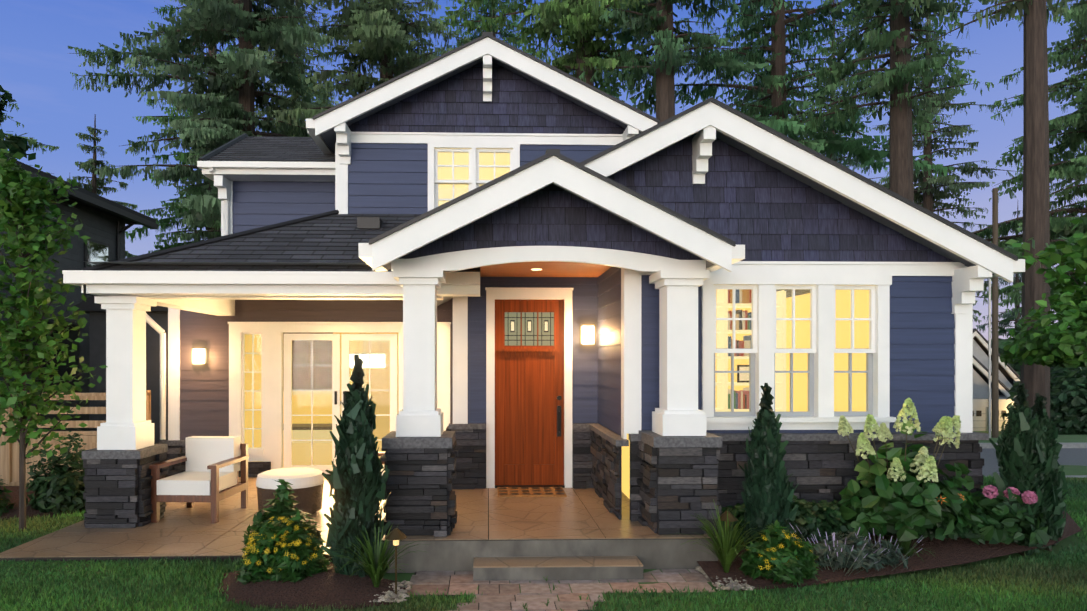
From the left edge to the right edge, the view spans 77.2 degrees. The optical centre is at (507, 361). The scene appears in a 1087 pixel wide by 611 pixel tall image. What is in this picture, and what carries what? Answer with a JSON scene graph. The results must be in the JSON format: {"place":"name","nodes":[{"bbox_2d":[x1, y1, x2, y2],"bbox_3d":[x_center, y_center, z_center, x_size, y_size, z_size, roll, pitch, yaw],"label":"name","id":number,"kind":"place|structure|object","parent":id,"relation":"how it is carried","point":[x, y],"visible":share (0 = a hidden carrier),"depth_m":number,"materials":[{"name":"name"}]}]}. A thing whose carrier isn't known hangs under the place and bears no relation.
{"place":"outdoors","nodes":[
{"label":"outdoors","id":0,"kind":"place"},
{"bbox_2d":[67,114,137,257],"bbox_3d":[-22.071,-4.346,35.309,7.968,17.007,8.403,0,0,-2],"label":"fir","id":1,"kind":"object","parent":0,"point":[86,165],"depth_m":35.27,"materials":[{"name":"green plant"}]},
{"bbox_2d":[125,1,274,256],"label":"fir","id":2,"kind":"object","parent":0,"point":[194,190],"depth_m":31.75,"materials":[{"name":"green plant"}]},
{"bbox_2d":[67,0,333,244],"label":"fir","id":3,"kind":"object","parent":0,"point":[287,41],"depth_m":25.15,"materials":[{"name":"green plant"}]},
{"bbox_2d":[255,0,342,136],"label":"fir","id":4,"kind":"object","parent":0,"point":[292,96],"depth_m":49.23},
{"bbox_2d":[272,0,485,135],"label":"fir","id":5,"kind":"object","parent":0,"point":[365,31],"depth_m":27.78,"materials":[{"name":"green plant"}]},
{"bbox_2d":[378,452,384,474],"bbox_3d":[-1.211,1.172,7.178,0.740,0.760,0.660,0,0,-14],"label":"patio chair","id":6,"kind":"object","parent":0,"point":[380,453],"depth_m":7.38,"materials":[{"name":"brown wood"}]},
{"bbox_2d":[87,148,868,498],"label":"house interiors","id":7,"kind":"object","parent":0,"point":[323,400],"visible":0.04,"depth_m":9.14,"materials":[{"name":"yellow paint"}]},
{"bbox_2d":[350,333,384,367],"bbox_3d":[-2.277,-0.473,11.082,0.580,1.151,0.580,0,0,-2],"label":"chandelier","id":8,"kind":"object","parent":7,"relation":"hanging from","point":[377,358],"depth_m":10.95,"materials":[{"name":"white glass"}]},
{"bbox_2d":[420,0,550,54],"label":"fir","id":9,"kind":"object","parent":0,"point":[502,34],"depth_m":44.68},
{"bbox_2d":[495,299,564,487],"bbox_3d":[0.240,0.344,7.303,0.748,2.017,0.105,0,0,-2],"label":"front door","id":10,"kind":"structure","parent":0,"point":[529,393],"depth_m":7.32,"materials":[{"name":"orange wood"}]},
{"bbox_2d":[83,426,983,536],"bbox_3d":[-0.223,1.262,7.519,8.620,1.180,4.578,0,0,-2],"label":"stone veneer","id":11,"kind":"object","parent":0,"point":[673,491],"visible":0.6,"depth_m":5.79,"materials":[{"name":"grey stone"}]},
{"bbox_2d":[82,423,988,458],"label":"house stone caps","id":12,"kind":"object","parent":11,"relation":"on","point":[391,440],"visible":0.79,"depth_m":5.78,"materials":[{"name":"grey stone"}]},
{"bbox_2d":[0,428,1086,610],"bbox_3d":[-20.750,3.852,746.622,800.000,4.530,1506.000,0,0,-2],"label":"ground","id":13,"kind":"structure","parent":0,"point":[1067,470],"depth_m":4.89,"materials":[{"name":"green plant"}]},
{"bbox_2d":[0,475,14,515],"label":"bush","id":14,"kind":"object","parent":13,"relation":"on","point":[4,501],"visible":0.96,"depth_m":7.16,"materials":[{"name":"green plant"}]},
{"bbox_2d":[0,85,35,160],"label":"tree","id":15,"kind":"object","parent":13,"relation":"on","point":[19,144],"visible":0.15,"depth_m":23.16,"materials":[{"name":"green plant"}]},
{"bbox_2d":[0,90,58,177],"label":"fir","id":16,"kind":"object","parent":13,"relation":"on","point":[32,143],"depth_m":30.48,"materials":[{"name":"green plant"}]},
{"bbox_2d":[0,486,85,519],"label":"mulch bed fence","id":17,"kind":"object","parent":13,"relation":"on","point":[14,511],"visible":0.15,"depth_m":7.24,"materials":[{"name":"brown soil"}]},
{"bbox_2d":[0,149,107,531],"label":"young tree","id":18,"kind":"object","parent":13,"relation":"on","point":[32,239],"depth_m":6.37,"materials":[{"name":"green plant"}]},
{"bbox_2d":[26,428,85,515],"bbox_3d":[-4.794,1.181,7.363,0.780,0.932,0.814,0,0,-42],"label":"shrub","id":19,"kind":"object","parent":13,"relation":"on","point":[65,485],"visible":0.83,"depth_m":7.19,"materials":[{"name":"green plant"}]},
{"bbox_2d":[0,390,150,485],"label":"cedar fence","id":20,"kind":"object","parent":13,"relation":"on","point":[9,462],"visible":0.1,"depth_m":8.79,"materials":[{"name":"brown wood"}]},
{"bbox_2d":[0,155,167,443],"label":"neighbour house","id":21,"kind":"structure","parent":13,"relation":"on","point":[104,222],"depth_m":15.04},
{"bbox_2d":[235,510,332,584],"bbox_3d":[-1.638,1.367,5.022,0.738,0.533,0.641,0,0,-2],"label":"coreopsis","id":22,"kind":"object","parent":13,"relation":"on","point":[291,569],"depth_m":4.87,"materials":[{"name":"plant"}]},
{"bbox_2d":[218,562,405,608],"bbox_3d":[-1.413,1.574,4.913,1.442,0.074,1.080,0,0,-2],"label":"mulch bed","id":23,"kind":"object","parent":13,"relation":"on","point":[323,589],"visible":0.6,"depth_m":4.62,"materials":[{"name":"brown soil"}]},
{"bbox_2d":[250,479,303,529],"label":"shrub","id":24,"kind":"object","parent":23,"relation":"on","point":[283,507],"visible":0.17,"depth_m":5.25,"materials":[{"name":"green plant"}]},
{"bbox_2d":[324,482,361,573],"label":"conifer shrub","id":25,"kind":"object","parent":23,"relation":"on","point":[332,525],"visible":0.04,"depth_m":4.93,"materials":[{"name":"green plant"}]},
{"bbox_2d":[326,466,361,575],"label":"conifer shrub","id":26,"kind":"object","parent":23,"relation":"on","point":[350,570],"visible":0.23,"depth_m":4.90,"materials":[{"name":"green plant"}]},
{"bbox_2d":[328,391,366,571],"bbox_3d":[-1.163,0.915,5.035,0.296,1.398,0.314,0,0,-2],"label":"conifer shrub","id":27,"kind":"object","parent":23,"relation":"on","point":[346,394],"visible":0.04,"depth_m":4.99,"materials":[{"name":"green plant"}]},
{"bbox_2d":[321,354,390,576],"bbox_3d":[-1.095,0.780,5.026,0.524,1.664,0.562,0,0,-2],"label":"conifer shrub","id":28,"kind":"object","parent":23,"relation":"on","point":[357,444],"visible":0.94,"depth_m":4.91,"materials":[{"name":"green plant"}]},
{"bbox_2d":[323,523,426,587],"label":"ornamental grass","id":29,"kind":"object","parent":23,"relation":"on","point":[376,568],"depth_m":4.70,"materials":[{"name":"green plant"}]},
{"bbox_2d":[0,477,717,581],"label":"house porch slabs","id":30,"kind":"structure","parent":13,"relation":"on","point":[580,534],"depth_m":5.46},
{"bbox_2d":[149,436,248,522],"bbox_3d":[-3.088,1.172,6.867,0.660,0.760,0.740,0,0,2],"label":"patio chair","id":31,"kind":"object","parent":30,"relation":"on","point":[210,474],"visible":1,"depth_m":6.83,"materials":[{"name":"white fabric"}]},
{"bbox_2d":[256,468,323,515],"bbox_3d":[-2.221,1.342,6.971,0.670,0.420,0.670,0,0,-2],"label":"wicker ottoman","id":32,"kind":"object","parent":30,"relation":"on","point":[307,486],"visible":0.83,"depth_m":6.75,"materials":[{"name":"brown wicker"}]},
{"bbox_2d":[497,487,566,496],"bbox_3d":[0.245,1.342,6.991,0.684,0.021,0.460,0,0,-2],"label":"door mat","id":33,"kind":"object","parent":30,"relation":"on","point":[531,492],"depth_m":6.91,"materials":[{"name":"brown fabric"}]},
{"bbox_2d":[62,37,1024,487],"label":"house trim","id":34,"kind":"structure","parent":13,"relation":"on","point":[420,287],"depth_m":5.90,"materials":[{"name":"white wood"}]},
{"bbox_2d":[82,32,1017,305],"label":"house roofs","id":35,"kind":"structure","parent":34,"relation":"on","point":[334,236],"depth_m":6.79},
{"bbox_2d":[245,152,869,464],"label":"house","id":36,"kind":"structure","parent":34,"relation":"in","point":[717,337],"depth_m":5.97,"materials":[{"name":"yellow glass"}]},
{"bbox_2d":[180,104,954,439],"bbox_3d":[-0.323,-0.704,9.825,8.494,4.512,8.062,0,0,-2],"label":"wall siding","id":37,"kind":"object","parent":34,"relation":"attached to","point":[386,178],"visible":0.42,"depth_m":7.30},
{"bbox_2d":[192,347,208,364],"bbox_3d":[-4.102,-0.071,9.075,0.180,0.247,0.110,0,0,-2],"label":"wall sconce","id":38,"kind":"object","parent":37,"relation":"attached to","point":[199,355],"depth_m":9.03,"materials":[{"name":"white glass"}]},
{"bbox_2d":[579,323,595,345],"bbox_3d":[0.867,-0.283,7.253,0.180,0.237,0.110,0,0,-2],"label":"wall sconce","id":39,"kind":"object","parent":37,"relation":"attached to","point":[587,334],"visible":1,"depth_m":7.21,"materials":[{"name":"white glass"}]},
{"bbox_2d":[348,62,954,261],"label":"gable shingles","id":40,"kind":"object","parent":34,"relation":"attached to","point":[760,210],"visible":0.69,"depth_m":5.87,"materials":[{"name":"blue wood"}]},
{"bbox_2d":[0,482,1086,552],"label":"grass","id":41,"kind":"structure","parent":13,"relation":"on","point":[1076,503],"depth_m":6.67,"materials":[{"name":"green plant"}]},
{"bbox_2d":[407,569,715,610],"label":"paver walk","id":42,"kind":"structure","parent":13,"relation":"on","point":[500,596],"depth_m":4.76,"materials":[{"name":"brown stone"}]},
{"bbox_2d":[369,566,754,602],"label":"pebbles","id":43,"kind":"object","parent":13,"relation":"on","point":[390,595],"visible":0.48,"depth_m":4.72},
{"bbox_2d":[385,528,406,593],"bbox_3d":[-0.754,1.371,4.612,0.150,0.470,0.150,0,0,-2],"label":"path light","id":44,"kind":"object","parent":43,"relation":"on","point":[395,535],"visible":0.96,"depth_m":4.59,"materials":[{"name":"gold metal"}]},
{"bbox_2d":[739,383,798,545],"bbox_3d":[2.067,0.896,5.421,0.426,1.452,0.443,0,0,-2],"label":"conifer shrub","id":45,"kind":"object","parent":13,"relation":"on","point":[768,422],"visible":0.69,"depth_m":5.29,"materials":[{"name":"green plant"}]},
{"bbox_2d":[697,490,1081,590],"bbox_3d":[3.928,1.514,6.863,2.849,0.148,6.256,0,0,34],"label":"mulch bed","id":46,"kind":"object","parent":13,"relation":"on","point":[952,552],"depth_m":5.28,"materials":[{"name":"brown soil"}]},
{"bbox_2d":[665,499,775,572],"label":"ornamental grass","id":47,"kind":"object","parent":46,"relation":"on","point":[726,550],"depth_m":4.99,"materials":[{"name":"green plant"}]},
{"bbox_2d":[717,511,737,529],"bbox_3d":[1.654,1.361,5.099,0.150,0.470,0.150,0,0,-2],"label":"path light","id":48,"kind":"object","parent":46,"relation":"on","point":[731,517],"visible":0.56,"depth_m":5.07,"materials":[{"name":"gold metal"}]},
{"bbox_2d":[715,503,745,541],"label":"azalea shrub","id":49,"kind":"object","parent":46,"relation":"on","point":[740,514],"visible":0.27,"depth_m":5.51,"materials":[{"name":"green plant"}]},
{"bbox_2d":[737,425,761,545],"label":"conifer shrub","id":50,"kind":"object","parent":46,"relation":"on","point":[748,513],"visible":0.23,"depth_m":5.36,"materials":[{"name":"green plant"}]},
{"bbox_2d":[749,427,781,542],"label":"conifer shrub","id":51,"kind":"object","parent":46,"relation":"on","point":[770,510],"visible":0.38,"depth_m":5.28,"materials":[{"name":"green plant"}]},
{"bbox_2d":[739,520,819,585],"bbox_3d":[1.991,1.385,4.952,0.560,0.439,0.529,0,0,28],"label":"coreopsis","id":52,"kind":"object","parent":46,"relation":"on","point":[788,566],"depth_m":4.85,"materials":[{"name":"green plant"}]},
{"bbox_2d":[772,481,798,532],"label":"shrub","id":53,"kind":"object","parent":46,"relation":"on","point":[792,513],"visible":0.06,"depth_m":5.33,"materials":[{"name":"green plant"}]},
{"bbox_2d":[786,495,854,541],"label":"azalea shrub","id":54,"kind":"object","parent":46,"relation":"on","point":[824,517],"visible":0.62,"depth_m":5.43,"materials":[{"name":"green plant"}]},
{"bbox_2d":[790,524,889,575],"bbox_3d":[2.475,1.435,5.125,0.698,0.306,0.632,0,0,36],"label":"lavender","id":55,"kind":"object","parent":46,"relation":"on","point":[841,550],"visible":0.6,"depth_m":5.05,"materials":[{"name":"grey plant"}]},
{"bbox_2d":[810,531,907,572],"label":"lavender plant","id":56,"kind":"object","parent":46,"relation":"on","point":[869,559],"visible":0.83,"depth_m":5.08,"materials":[{"name":"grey plant"}]},
{"bbox_2d":[855,528,923,568],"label":"lavender","id":57,"kind":"object","parent":46,"relation":"on","point":[894,545],"visible":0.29,"depth_m":5.21,"materials":[{"name":"green plant"}]},
{"bbox_2d":[884,529,935,559],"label":"plant","id":58,"kind":"object","parent":46,"relation":"on","point":[906,547],"visible":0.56,"depth_m":5.37,"materials":[{"name":"green plant"}]},
{"bbox_2d":[837,398,983,541],"bbox_3d":[3.257,0.868,5.547,1.086,1.173,0.700,0,0,-25],"label":"hydrangea","id":59,"kind":"object","parent":46,"relation":"on","point":[902,510],"depth_m":5.39,"materials":[{"name":"green plant"}]},
{"bbox_2d":[927,501,1016,540],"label":"plant","id":60,"kind":"object","parent":46,"relation":"on","point":[967,533],"visible":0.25,"depth_m":5.49,"materials":[{"name":"green plant"}]},
{"bbox_2d":[965,485,1049,544],"bbox_3d":[4.057,1.249,5.612,0.702,0.519,0.532,0,0,-2],"label":"pink hydrangea","id":61,"kind":"object","parent":46,"relation":"on","point":[998,509],"depth_m":5.47,"materials":[{"name":"plant"}]},
{"bbox_2d":[1046,415,1065,530],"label":"conifer shrub","id":62,"kind":"object","parent":46,"relation":"on","point":[1059,523],"visible":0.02,"depth_m":5.68,"materials":[{"name":"green plant"}]},
{"bbox_2d":[908,0,1070,417],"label":"fir","id":63,"kind":"object","parent":13,"relation":"on","point":[1034,378],"depth_m":15.09,"materials":[{"name":"brown plant"}]},
{"bbox_2d":[988,188,998,437],"bbox_3d":[15.994,-1.589,22.368,0.345,8.200,0.200,0,0,-2],"label":"utility pole","id":64,"kind":"object","parent":13,"relation":"on","point":[995,387],"visible":0.96,"depth_m":22.30,"materials":[{"name":"brown wood"}]},
{"bbox_2d":[973,328,1019,430],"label":"house","id":65,"kind":"structure","parent":13,"relation":"on","point":[1008,374],"depth_m":47.86,"materials":[{"name":"white wood"}]},
{"bbox_2d":[989,381,1057,555],"bbox_3d":[4.279,0.889,5.675,0.490,1.447,0.518,0,0,-2],"label":"arborvitae","id":66,"kind":"object","parent":13,"relation":"on","point":[1011,446],"depth_m":5.57,"materials":[{"name":"green plant"}]},
{"bbox_2d":[991,189,1058,342],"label":"fir","id":67,"kind":"object","parent":13,"relation":"on","point":[1012,310],"depth_m":73.14,"materials":[{"name":"green plant"}]},
{"bbox_2d":[1011,433,1046,555],"bbox_3d":[4.277,1.077,5.624,0.273,1.057,0.267,0,0,-2],"label":"conifer shrub","id":68,"kind":"object","parent":13,"relation":"on","point":[1022,479],"depth_m":5.57,"materials":[{"name":"green plant"}]},
{"bbox_2d":[991,315,1072,385],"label":"tree","id":69,"kind":"object","parent":13,"relation":"on","point":[1016,366],"visible":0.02,"depth_m":60.50,"materials":[{"name":"green plant"}]},
{"bbox_2d":[1000,365,1082,429],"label":"tree","id":70,"kind":"object","parent":13,"relation":"on","point":[1012,391],"visible":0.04,"depth_m":43.63,"materials":[{"name":"green plant"}]},
{"bbox_2d":[1006,219,1086,376],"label":"maple","id":71,"kind":"object","parent":13,"relation":"on","point":[1074,257],"depth_m":9.18,"materials":[{"name":"green plant"}]},
{"bbox_2d":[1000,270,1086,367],"bbox_3d":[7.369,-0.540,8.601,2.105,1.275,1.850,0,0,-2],"label":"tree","id":72,"kind":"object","parent":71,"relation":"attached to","point":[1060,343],"visible":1,"depth_m":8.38,"materials":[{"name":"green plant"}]},
{"bbox_2d":[1031,393,1067,549],"bbox_3d":[4.542,0.932,5.769,0.429,1.338,0.480,0,0,-2],"label":"arborvitae","id":73,"kind":"object","parent":13,"relation":"on","point":[1048,437],"depth_m":5.71,"materials":[{"name":"green plant"}]},
{"bbox_2d":[1045,451,1067,550],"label":"conifer shrub","id":74,"kind":"object","parent":13,"relation":"on","point":[1054,536],"depth_m":5.68,"materials":[{"name":"green plant"}]},
{"bbox_2d":[1050,365,1086,434],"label":"shrub","id":75,"kind":"object","parent":13,"relation":"on","point":[1068,411],"visible":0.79,"depth_m":26.83,"materials":[{"name":"green plant"}]},
{"bbox_2d":[1050,366,1086,399],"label":"shrub","id":76,"kind":"object","parent":13,"relation":"on","point":[1058,371],"visible":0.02,"depth_m":33.88,"materials":[{"name":"green plant"}]},
{"bbox_2d":[0,0,1086,340],"label":"sky","id":77,"kind":"structure","parent":0,"point":[36,66],"materials":[{"name":"blue"}]},
{"bbox_2d":[437,0,655,101],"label":"fir","id":78,"kind":"object","parent":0,"point":[556,13],"depth_m":25.47,"materials":[{"name":"green plant"}]},
{"bbox_2d":[574,0,788,122],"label":"fir","id":79,"kind":"object","parent":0,"point":[675,56],"depth_m":23.92,"materials":[{"name":"green plant"}]},
{"bbox_2d":[631,0,953,178],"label":"fir","id":80,"kind":"object","parent":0,"point":[837,144],"depth_m":26.96,"materials":[{"name":"green plant"}]},
{"bbox_2d":[572,442,1086,482],"bbox_3d":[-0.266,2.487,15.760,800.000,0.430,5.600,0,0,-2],"label":"road","id":81,"kind":"structure","parent":0,"point":[1074,453],"depth_m":17.11,"materials":[{"name":"grey asphalt"}]},
{"bbox_2d":[788,0,888,182],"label":"fir","id":82,"kind":"object","parent":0,"point":[856,134],"depth_m":52.45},
{"bbox_2d":[774,0,993,201],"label":"fir","id":83,"kind":"object","parent":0,"point":[871,41],"depth_m":22.22,"materials":[{"name":"green plant"}]},
{"bbox_2d":[869,10,1021,323],"bbox_3d":[25.070,-10.422,41.229,10.674,30.005,10.158,0,0,-2],"label":"fir","id":84,"kind":"object","parent":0,"point":[967,169],"depth_m":40.00,"materials":[{"name":"green plant"}]},
{"bbox_2d":[976,205,1053,337],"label":"fir","id":85,"kind":"object","parent":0,"point":[1002,281],"depth_m":89.18,"materials":[{"name":"green plant"}]},
{"bbox_2d":[972,0,1086,318],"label":"fir","id":86,"kind":"object","parent":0,"point":[1075,167],"depth_m":30.92,"materials":[{"name":"green plant"}]},
{"bbox_2d":[983,474,1086,485],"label":"grass","id":87,"kind":"structure","parent":0,"point":[990,479],"depth_m":8.98,"materials":[{"name":"green plant"}]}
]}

